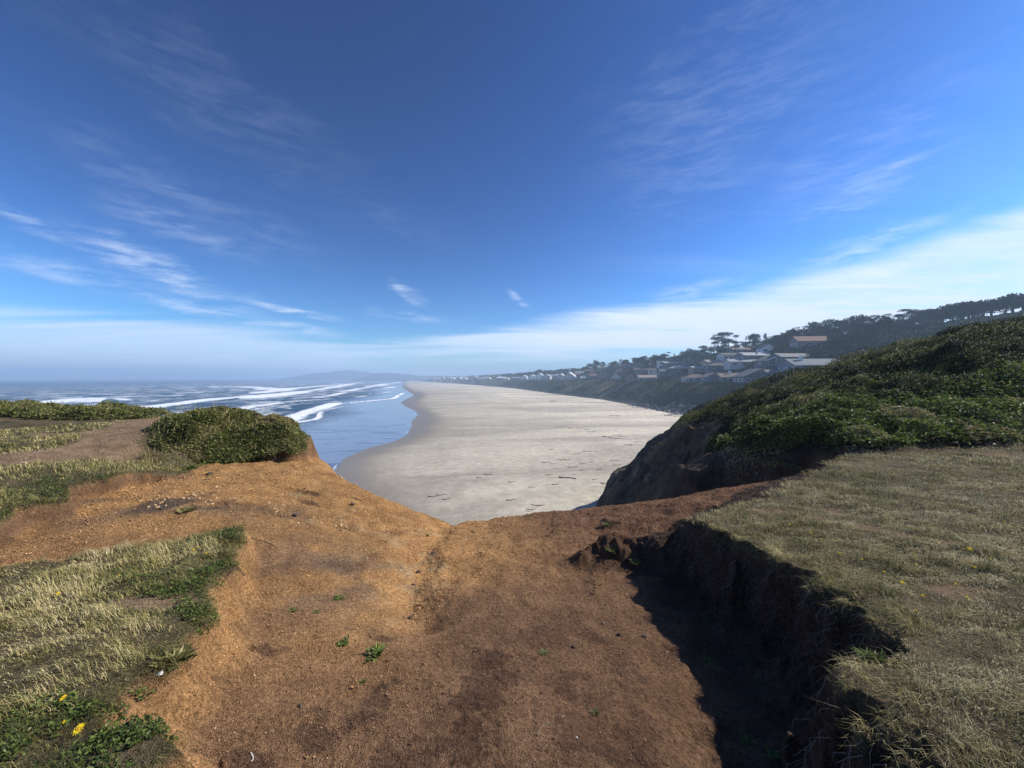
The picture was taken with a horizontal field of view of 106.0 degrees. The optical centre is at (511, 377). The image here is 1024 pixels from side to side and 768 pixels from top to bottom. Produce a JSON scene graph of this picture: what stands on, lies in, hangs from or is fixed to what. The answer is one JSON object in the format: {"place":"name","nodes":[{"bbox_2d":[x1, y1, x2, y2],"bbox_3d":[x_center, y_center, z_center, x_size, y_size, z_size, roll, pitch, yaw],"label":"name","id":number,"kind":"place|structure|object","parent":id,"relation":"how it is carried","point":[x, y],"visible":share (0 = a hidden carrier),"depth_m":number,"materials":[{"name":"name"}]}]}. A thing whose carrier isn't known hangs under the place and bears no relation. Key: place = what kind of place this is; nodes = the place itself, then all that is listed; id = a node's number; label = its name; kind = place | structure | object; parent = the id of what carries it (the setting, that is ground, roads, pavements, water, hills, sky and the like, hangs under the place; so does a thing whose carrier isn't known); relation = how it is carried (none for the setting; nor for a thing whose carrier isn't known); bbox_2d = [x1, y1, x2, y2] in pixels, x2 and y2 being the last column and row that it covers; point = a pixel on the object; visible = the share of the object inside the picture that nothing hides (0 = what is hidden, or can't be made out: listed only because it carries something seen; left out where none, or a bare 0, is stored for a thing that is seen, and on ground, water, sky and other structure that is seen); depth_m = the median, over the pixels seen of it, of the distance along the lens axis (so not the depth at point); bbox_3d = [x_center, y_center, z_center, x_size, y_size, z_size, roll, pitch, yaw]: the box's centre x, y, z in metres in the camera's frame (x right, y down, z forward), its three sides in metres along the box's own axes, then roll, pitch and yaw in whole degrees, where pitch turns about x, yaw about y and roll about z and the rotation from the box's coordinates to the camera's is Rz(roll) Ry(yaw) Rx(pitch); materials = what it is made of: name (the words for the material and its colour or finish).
{"place":"outdoors","nodes":[
{"label":"outdoors","id":0,"kind":"place"},
{"bbox_2d":[0,378,417,471],"bbox_3d":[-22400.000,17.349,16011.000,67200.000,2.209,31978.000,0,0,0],"label":"sea","id":1,"kind":"structure","parent":0,"point":[339,421],"depth_m":337.81,"materials":[{"name":"liquid"}]},
{"bbox_2d":[270,370,373,380],"bbox_3d":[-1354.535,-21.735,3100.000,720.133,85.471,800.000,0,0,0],"label":"hills","id":2,"kind":"structure","parent":0,"point":[345,375],"depth_m":2783.42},
{"bbox_2d":[351,373,453,380],"bbox_3d":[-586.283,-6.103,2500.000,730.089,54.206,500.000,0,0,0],"label":"hills","id":3,"kind":"structure","parent":0,"point":[388,377],"depth_m":2319.42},
{"bbox_2d":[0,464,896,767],"bbox_3d":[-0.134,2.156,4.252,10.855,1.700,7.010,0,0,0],"label":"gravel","id":4,"kind":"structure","parent":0,"point":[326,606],"depth_m":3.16,"materials":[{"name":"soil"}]},
{"bbox_2d":[335,381,681,524],"bbox_3d":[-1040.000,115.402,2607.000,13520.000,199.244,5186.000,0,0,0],"label":"beach","id":5,"kind":"structure","parent":0,"point":[455,441],"depth_m":87.68,"materials":[{"name":"sand"}]},
{"bbox_2d":[0,358,1023,767],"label":"headland ground","id":6,"kind":"structure","parent":0,"point":[670,462],"depth_m":2.84,"materials":[{"name":"soil"}]},
{"bbox_2d":[72,723,84,742],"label":"yellow flower","id":7,"kind":"object","parent":6,"relation":"on","point":[78,728],"visible":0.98,"depth_m":1.41,"materials":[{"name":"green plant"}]},
{"bbox_2d":[3,397,154,412],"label":"long grass","id":8,"kind":"structure","parent":6,"relation":"on","point":[68,408],"depth_m":10.45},
{"bbox_2d":[0,398,173,420],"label":"salal shrub","id":9,"kind":"object","parent":6,"relation":"on","point":[65,412],"visible":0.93,"depth_m":10.23,"materials":[{"name":"green plant"}]},
{"bbox_2d":[30,428,206,472],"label":"long grass","id":10,"kind":"structure","parent":6,"relation":"on","point":[103,463],"depth_m":6.13,"materials":[{"name":"plant"}]},
{"bbox_2d":[0,471,247,767],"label":"ground cover","id":11,"kind":"object","parent":6,"relation":"on","point":[137,731],"visible":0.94,"depth_m":1.52,"materials":[{"name":"green plant"}]},
{"bbox_2d":[0,419,311,767],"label":"grass","id":12,"kind":"structure","parent":6,"relation":"on","point":[46,593],"depth_m":2.44,"materials":[{"name":"plant"}]},
{"bbox_2d":[147,639,198,669],"bbox_3d":[-1.670,1.394,1.919,0.210,0.092,0.206,0,0,28],"label":"rosette plant","id":13,"kind":"object","parent":6,"relation":"on","point":[182,656],"visible":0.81,"depth_m":1.92,"materials":[{"name":"green plant"}]},
{"bbox_2d":[175,505,196,512],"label":"rosette plant","id":14,"kind":"object","parent":6,"relation":"on","point":[188,509],"visible":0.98,"depth_m":4.60,"materials":[{"name":"green plant"}]},
{"bbox_2d":[179,463,211,470],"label":"rosette plant","id":15,"kind":"object","parent":6,"relation":"on","point":[191,467],"visible":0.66,"depth_m":6.85,"materials":[{"name":"green plant"}]},
{"bbox_2d":[152,400,289,452],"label":"long grass","id":16,"kind":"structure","parent":6,"relation":"on","point":[216,415],"depth_m":8.05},
{"bbox_2d":[145,405,308,463],"bbox_3d":[-6.133,1.225,8.733,2.867,1.229,3.762,0,0,-25],"label":"salal shrub","id":17,"kind":"object","parent":6,"relation":"on","point":[293,431],"visible":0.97,"depth_m":7.64,"materials":[{"name":"green plant"}]},
{"bbox_2d":[337,634,349,646],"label":"rosette plant","id":18,"kind":"object","parent":6,"relation":"on","point":[345,641],"visible":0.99,"depth_m":2.70,"materials":[{"name":"green plant"}]},
{"bbox_2d":[364,642,385,662],"bbox_3d":[-0.920,1.854,2.608,0.160,0.067,0.160,0,0,-34],"label":"rosette plant","id":19,"kind":"object","parent":6,"relation":"on","point":[373,652],"visible":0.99,"depth_m":2.60,"materials":[{"name":"green plant"}]},
{"bbox_2d":[101,473,898,767],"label":"hanging roots","id":20,"kind":"object","parent":6,"relation":"hanging from","point":[822,631],"visible":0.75,"depth_m":2.47,"materials":[{"name":"plant"}]},
{"bbox_2d":[538,648,551,656],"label":"rosette plant","id":21,"kind":"object","parent":6,"relation":"on","point":[543,652],"visible":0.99,"depth_m":2.72,"materials":[{"name":"green plant"}]},
{"bbox_2d":[701,655,715,667],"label":"rosette plant","id":22,"kind":"object","parent":6,"relation":"on","point":[708,660],"visible":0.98,"depth_m":2.97,"materials":[{"name":"green plant"}]},
{"bbox_2d":[740,731,758,746],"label":"rosette plant","id":23,"kind":"object","parent":6,"relation":"on","point":[746,737],"visible":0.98,"depth_m":2.23,"materials":[{"name":"green plant"}]},
{"bbox_2d":[703,382,819,453],"bbox_3d":[8.828,1.562,13.271,5.567,2.850,3.439,0,0,0],"label":"windswept shrub","id":24,"kind":"object","parent":6,"relation":"on","point":[760,402],"visible":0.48,"depth_m":13.32,"materials":[{"name":"green plant"}]},
{"bbox_2d":[716,428,808,485],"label":"dry grass","id":25,"kind":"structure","parent":6,"relation":"on","point":[757,453],"depth_m":9.19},
{"bbox_2d":[762,744,782,761],"bbox_3d":[1.446,2.086,2.136,0.109,0.046,0.104,0,0,18],"label":"rosette plant","id":26,"kind":"object","parent":6,"relation":"on","point":[774,752],"visible":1,"depth_m":2.14,"materials":[{"name":"green plant"}]},
{"bbox_2d":[675,315,1023,445],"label":"undergrowth","id":27,"kind":"object","parent":6,"relation":"on","point":[747,394],"visible":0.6,"depth_m":13.46,"materials":[{"name":"green plant"}]},
{"bbox_2d":[711,360,1023,457],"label":"undergrowth","id":28,"kind":"object","parent":6,"relation":"on","point":[902,419],"visible":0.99,"depth_m":8.79,"materials":[{"name":"green plant"}]},
{"bbox_2d":[851,645,887,665],"bbox_3d":[1.698,1.319,1.815,0.136,0.067,0.121,0,0,16],"label":"rosette plant","id":29,"kind":"object","parent":6,"relation":"on","point":[877,656],"visible":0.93,"depth_m":1.82,"materials":[{"name":"green plant"}]},
{"bbox_2d":[806,371,944,407],"bbox_3d":[10.754,0.663,12.349,4.074,1.745,3.419,0,0,30],"label":"windswept shrub","id":30,"kind":"object","parent":6,"relation":"on","point":[849,385],"visible":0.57,"depth_m":11.61,"materials":[{"name":"green plant"}]},
{"bbox_2d":[803,331,983,385],"bbox_3d":[13.697,-0.192,15.064,7.852,3.047,4.117,0,0,0],"label":"windswept shrub","id":31,"kind":"object","parent":6,"relation":"on","point":[818,378],"visible":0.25,"depth_m":14.72,"materials":[{"name":"green plant"}]},
{"bbox_2d":[886,331,1023,388],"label":"windswept shrub","id":32,"kind":"object","parent":6,"relation":"on","point":[958,344],"visible":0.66,"depth_m":11.93,"materials":[{"name":"green plant"}]},
{"bbox_2d":[889,409,1020,443],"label":"dry grass","id":33,"kind":"structure","parent":6,"relation":"on","point":[979,435],"depth_m":8.23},
{"bbox_2d":[917,316,1023,341],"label":"windswept shrub","id":34,"kind":"object","parent":6,"relation":"on","point":[950,331],"visible":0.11,"depth_m":15.14,"materials":[{"name":"green plant"}]},
{"bbox_2d":[0,0,1023,377],"label":"sky","id":35,"kind":"structure","parent":0,"point":[189,188],"materials":[{"name":"blue"}]},
{"bbox_2d":[413,345,873,413],"bbox_3d":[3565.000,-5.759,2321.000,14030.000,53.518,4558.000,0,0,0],"label":"coast terrain","id":36,"kind":"structure","parent":0,"point":[595,394],"depth_m":299.99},
{"bbox_2d":[424,366,617,377],"bbox_3d":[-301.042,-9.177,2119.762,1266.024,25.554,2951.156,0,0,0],"label":"woods","id":37,"kind":"object","parent":36,"relation":"on","point":[509,375],"visible":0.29,"depth_m":749.02,"materials":[{"name":"plant"}]},
{"bbox_2d":[542,374,551,379],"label":"house","id":38,"kind":"structure","parent":36,"relation":"on","point":[546,377],"depth_m":548.23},
{"bbox_2d":[562,372,576,379],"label":"house","id":39,"kind":"structure","parent":36,"relation":"on","point":[569,376],"depth_m":455.83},
{"bbox_2d":[585,360,600,369],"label":"shore pine","id":40,"kind":"object","parent":36,"relation":"on","point":[595,364],"visible":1,"depth_m":437.90,"materials":[{"name":"green plant"}]},
{"bbox_2d":[588,374,597,379],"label":"house","id":41,"kind":"structure","parent":36,"relation":"on","point":[592,376],"depth_m":376.90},
{"bbox_2d":[598,372,612,378],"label":"house","id":42,"kind":"structure","parent":36,"relation":"on","point":[603,375],"depth_m":369.75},
{"bbox_2d":[613,369,630,376],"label":"house","id":43,"kind":"structure","parent":36,"relation":"on","point":[621,373],"depth_m":344.54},
{"bbox_2d":[624,372,635,380],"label":"house","id":44,"kind":"structure","parent":36,"relation":"on","point":[631,376],"depth_m":313.62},
{"bbox_2d":[633,368,647,374],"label":"house","id":45,"kind":"structure","parent":36,"relation":"on","point":[638,371],"depth_m":323.15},
{"bbox_2d":[635,355,658,366],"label":"shore pine","id":46,"kind":"object","parent":36,"relation":"on","point":[644,358],"visible":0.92,"depth_m":336.22,"materials":[{"name":"green plant"}]},
{"bbox_2d":[636,375,659,380],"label":"house","id":47,"kind":"structure","parent":36,"relation":"on","point":[645,377],"depth_m":285.11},
{"bbox_2d":[647,368,665,374],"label":"house","id":48,"kind":"structure","parent":36,"relation":"on","point":[651,371],"depth_m":297.85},
{"bbox_2d":[653,354,669,361],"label":"shore pine","id":49,"kind":"object","parent":36,"relation":"on","point":[661,357],"visible":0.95,"depth_m":319.32,"materials":[{"name":"green plant"}]},
{"bbox_2d":[656,369,673,376],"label":"house","id":50,"kind":"structure","parent":36,"relation":"on","point":[663,372],"depth_m":270.01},
{"bbox_2d":[661,362,677,367],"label":"house","id":51,"kind":"structure","parent":36,"relation":"on","point":[667,364],"depth_m":298.38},
{"bbox_2d":[667,366,687,373],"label":"house","id":52,"kind":"structure","parent":36,"relation":"on","point":[675,369],"depth_m":267.91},
{"bbox_2d":[674,354,687,359],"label":"shore pine","id":53,"kind":"object","parent":36,"relation":"on","point":[681,356],"visible":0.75,"depth_m":299.21,"materials":[{"name":"green plant"}]},
{"bbox_2d":[677,358,697,365],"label":"house","id":54,"kind":"structure","parent":36,"relation":"on","point":[683,362],"depth_m":286.28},
{"bbox_2d":[680,374,701,382],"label":"house","id":55,"kind":"structure","parent":36,"relation":"on","point":[692,377],"depth_m":217.81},
{"bbox_2d":[684,352,704,358],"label":"shore pine","id":56,"kind":"object","parent":36,"relation":"on","point":[695,355],"visible":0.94,"depth_m":292.04,"materials":[{"name":"green plant"}]},
{"bbox_2d":[688,366,704,373],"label":"house","id":57,"kind":"structure","parent":36,"relation":"on","point":[695,369],"depth_m":240.38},
{"bbox_2d":[698,373,715,382],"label":"house","id":58,"kind":"structure","parent":36,"relation":"on","point":[708,377],"depth_m":197.88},
{"bbox_2d":[700,360,721,366],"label":"house","id":59,"kind":"structure","parent":36,"relation":"on","point":[704,362],"depth_m":239.17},
{"bbox_2d":[705,363,724,372],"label":"house","id":60,"kind":"structure","parent":36,"relation":"on","point":[714,367],"depth_m":222.27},
{"bbox_2d":[710,334,726,352],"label":"umbrella pine","id":61,"kind":"object","parent":36,"relation":"on","point":[717,338],"visible":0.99,"depth_m":273.27,"materials":[{"name":"green plant"}]},
{"bbox_2d":[717,332,731,349],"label":"umbrella pine","id":62,"kind":"object","parent":36,"relation":"on","point":[724,339],"visible":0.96,"depth_m":272.29,"materials":[{"name":"green plant"}]},
{"bbox_2d":[716,353,736,361],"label":"house","id":63,"kind":"structure","parent":36,"relation":"on","point":[722,357],"depth_m":236.93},
{"bbox_2d":[716,371,737,381],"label":"house","id":64,"kind":"structure","parent":36,"relation":"on","point":[723,376],"depth_m":192.85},
{"bbox_2d":[721,332,733,352],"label":"umbrella pine","id":65,"kind":"object","parent":36,"relation":"on","point":[726,334],"visible":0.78,"depth_m":272.25,"materials":[{"name":"green plant"}]},
{"bbox_2d":[452,310,1023,408],"bbox_3d":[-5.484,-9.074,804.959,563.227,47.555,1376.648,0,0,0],"label":"coastal scrub","id":66,"kind":"object","parent":36,"relation":"on","point":[820,351],"visible":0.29,"depth_m":179.12,"materials":[{"name":"green plant"}]},
{"bbox_2d":[727,348,750,352],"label":"house","id":67,"kind":"structure","parent":36,"relation":"on","point":[731,350],"depth_m":266.73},
{"bbox_2d":[722,359,756,369],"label":"house","id":68,"kind":"structure","parent":36,"relation":"on","point":[733,364],"depth_m":210.24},
{"bbox_2d":[731,368,765,383],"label":"house","id":69,"kind":"structure","parent":36,"relation":"on","point":[748,375],"depth_m":168.30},
{"bbox_2d":[733,352,769,358],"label":"house","id":70,"kind":"structure","parent":36,"relation":"on","point":[749,355],"depth_m":214.38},
{"bbox_2d":[744,333,761,349],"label":"shore pine","id":71,"kind":"object","parent":36,"relation":"on","point":[754,337],"visible":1,"depth_m":258.55,"materials":[{"name":"green plant"}]},
{"bbox_2d":[752,355,776,369],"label":"house","id":72,"kind":"structure","parent":36,"relation":"on","point":[767,362],"depth_m":181.78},
{"bbox_2d":[755,343,773,352],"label":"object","id":73,"kind":"structure","parent":36,"relation":"on","point":[763,348],"depth_m":227.11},
{"bbox_2d":[758,370,783,383],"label":"house","id":74,"kind":"structure","parent":36,"relation":"on","point":[763,373],"depth_m":161.14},
{"bbox_2d":[768,335,783,346],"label":"shore pine","id":75,"kind":"object","parent":36,"relation":"on","point":[776,338],"visible":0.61,"depth_m":234.92,"materials":[{"name":"green plant"}]},
{"bbox_2d":[774,338,789,346],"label":"shore pine","id":76,"kind":"object","parent":36,"relation":"on","point":[784,340],"visible":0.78,"depth_m":219.49,"materials":[{"name":"green plant"}]},
{"bbox_2d":[769,353,809,364],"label":"house","id":77,"kind":"structure","parent":36,"relation":"on","point":[779,357],"depth_m":177.92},
{"bbox_2d":[786,327,803,335],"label":"shore pine","id":78,"kind":"object","parent":36,"relation":"on","point":[796,333],"visible":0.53,"depth_m":236.04,"materials":[{"name":"green plant"}]},
{"bbox_2d":[797,326,812,335],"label":"shore pine","id":79,"kind":"object","parent":36,"relation":"on","point":[804,331],"visible":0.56,"depth_m":232.76,"materials":[{"name":"green plant"}]},
{"bbox_2d":[788,336,827,348],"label":"house","id":80,"kind":"structure","parent":36,"relation":"on","point":[798,341],"depth_m":204.46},
{"bbox_2d":[775,356,842,375],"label":"house","id":81,"kind":"structure","parent":36,"relation":"on","point":[784,365],"depth_m":154.40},
{"bbox_2d":[805,321,819,335],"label":"shore pine","id":82,"kind":"object","parent":36,"relation":"on","point":[812,325],"visible":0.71,"depth_m":227.51,"materials":[{"name":"green plant"}]},
{"bbox_2d":[812,329,825,335],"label":"shore pine","id":83,"kind":"object","parent":36,"relation":"on","point":[819,333],"visible":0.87,"depth_m":213.40,"materials":[{"name":"green plant"}]},
{"bbox_2d":[814,322,828,335],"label":"shore pine","id":84,"kind":"object","parent":36,"relation":"on","point":[820,327],"visible":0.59,"depth_m":221.71,"materials":[{"name":"green plant"}]},
{"bbox_2d":[816,337,839,346],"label":"shore pine","id":85,"kind":"object","parent":36,"relation":"on","point":[826,342],"visible":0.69,"depth_m":177.39,"materials":[{"name":"green plant"}]},
{"bbox_2d":[820,319,837,333],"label":"shore pine","id":86,"kind":"object","parent":36,"relation":"on","point":[830,322],"visible":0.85,"depth_m":218.70,"materials":[{"name":"green plant"}]},
{"bbox_2d":[826,328,842,337],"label":"shore pine","id":87,"kind":"object","parent":36,"relation":"on","point":[835,331],"visible":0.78,"depth_m":192.84,"materials":[{"name":"green plant"}]},
{"bbox_2d":[834,318,857,332],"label":"shore pine","id":88,"kind":"object","parent":36,"relation":"on","point":[845,323],"visible":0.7,"depth_m":213.82,"materials":[{"name":"green plant"}]},
{"bbox_2d":[846,314,866,330],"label":"shore pine","id":89,"kind":"object","parent":36,"relation":"on","point":[853,317],"visible":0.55,"depth_m":210.61,"materials":[{"name":"green plant"}]},
{"bbox_2d":[852,316,871,324],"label":"shore pine","id":90,"kind":"object","parent":36,"relation":"on","point":[858,319],"visible":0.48,"depth_m":208.35,"materials":[{"name":"green plant"}]},
{"bbox_2d":[875,317,897,334],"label":"shore pine","id":91,"kind":"object","parent":36,"relation":"on","point":[888,321],"visible":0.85,"depth_m":173.37,"materials":[{"name":"green plant"}]},
{"bbox_2d":[894,319,908,331],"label":"shore pine","id":92,"kind":"object","parent":36,"relation":"on","point":[901,323],"visible":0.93,"depth_m":179.60,"materials":[{"name":"green plant"}]},
{"bbox_2d":[897,309,911,318],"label":"umbrella pine","id":93,"kind":"object","parent":36,"relation":"on","point":[903,316],"visible":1,"depth_m":195.38,"materials":[{"name":"green plant"}]},
{"bbox_2d":[895,318,922,325],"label":"shore pine","id":94,"kind":"object","parent":36,"relation":"on","point":[911,321],"visible":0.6,"depth_m":186.96,"materials":[{"name":"green plant"}]},
{"bbox_2d":[913,310,943,320],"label":"umbrella pine","id":95,"kind":"object","parent":36,"relation":"on","point":[927,312],"visible":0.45,"depth_m":188.34,"materials":[{"name":"green plant"}]},
{"bbox_2d":[908,304,965,321],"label":"umbrella pine","id":96,"kind":"object","parent":36,"relation":"on","point":[937,309],"visible":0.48,"depth_m":186.44,"materials":[{"name":"green plant"}]},
{"bbox_2d":[928,314,947,323],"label":"shore pine","id":97,"kind":"object","parent":36,"relation":"on","point":[935,317],"visible":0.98,"depth_m":171.53,"materials":[{"name":"green plant"}]},
{"bbox_2d":[931,308,967,321],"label":"umbrella pine","id":98,"kind":"object","parent":36,"relation":"on","point":[935,310],"visible":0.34,"depth_m":185.23,"materials":[{"name":"green plant"}]},
{"bbox_2d":[934,303,969,320],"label":"umbrella pine","id":99,"kind":"object","parent":36,"relation":"on","point":[948,307],"visible":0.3,"depth_m":180.35,"materials":[{"name":"green plant"}]},
{"bbox_2d":[944,308,968,321],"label":"shore pine","id":100,"kind":"object","parent":36,"relation":"on","point":[957,312],"visible":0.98,"depth_m":172.69,"materials":[{"name":"green plant"}]},
{"bbox_2d":[945,301,975,317],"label":"umbrella pine","id":101,"kind":"object","parent":36,"relation":"on","point":[963,302],"visible":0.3,"depth_m":177.66,"materials":[{"name":"green plant"}]},
{"bbox_2d":[956,301,997,318],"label":"umbrella pine","id":102,"kind":"object","parent":36,"relation":"on","point":[970,308],"visible":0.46,"depth_m":173.56,"materials":[{"name":"green plant"}]},
{"bbox_2d":[966,301,989,317],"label":"shore pine","id":103,"kind":"object","parent":36,"relation":"on","point":[970,304],"visible":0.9,"depth_m":173.24,"materials":[{"name":"green plant"}]},
{"bbox_2d":[965,299,1005,315],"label":"umbrella pine","id":104,"kind":"object","parent":36,"relation":"on","point":[987,305],"visible":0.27,"depth_m":171.79,"materials":[{"name":"green plant"}]},
{"bbox_2d":[969,300,1016,315],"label":"umbrella pine","id":105,"kind":"object","parent":36,"relation":"on","point":[990,312],"visible":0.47,"depth_m":170.87,"materials":[{"name":"green plant"}]},
{"bbox_2d":[970,301,1022,315],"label":"umbrella pine","id":106,"kind":"object","parent":36,"relation":"on","point":[1003,311],"visible":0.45,"depth_m":169.26,"materials":[{"name":"green plant"}]},
{"bbox_2d":[988,294,1023,312],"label":"umbrella pine","id":107,"kind":"object","parent":36,"relation":"on","point":[1001,299],"visible":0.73,"depth_m":166.28,"materials":[{"name":"green plant"}]},
{"bbox_2d":[991,292,1023,310],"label":"umbrella pine","id":108,"kind":"object","parent":36,"relation":"on","point":[1018,300],"visible":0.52,"depth_m":164.14,"materials":[{"name":"green plant"}]},
{"bbox_2d":[687,440,1023,767],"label":"grass","id":109,"kind":"structure","parent":0,"point":[991,564],"depth_m":2.99,"materials":[{"name":"plant"}]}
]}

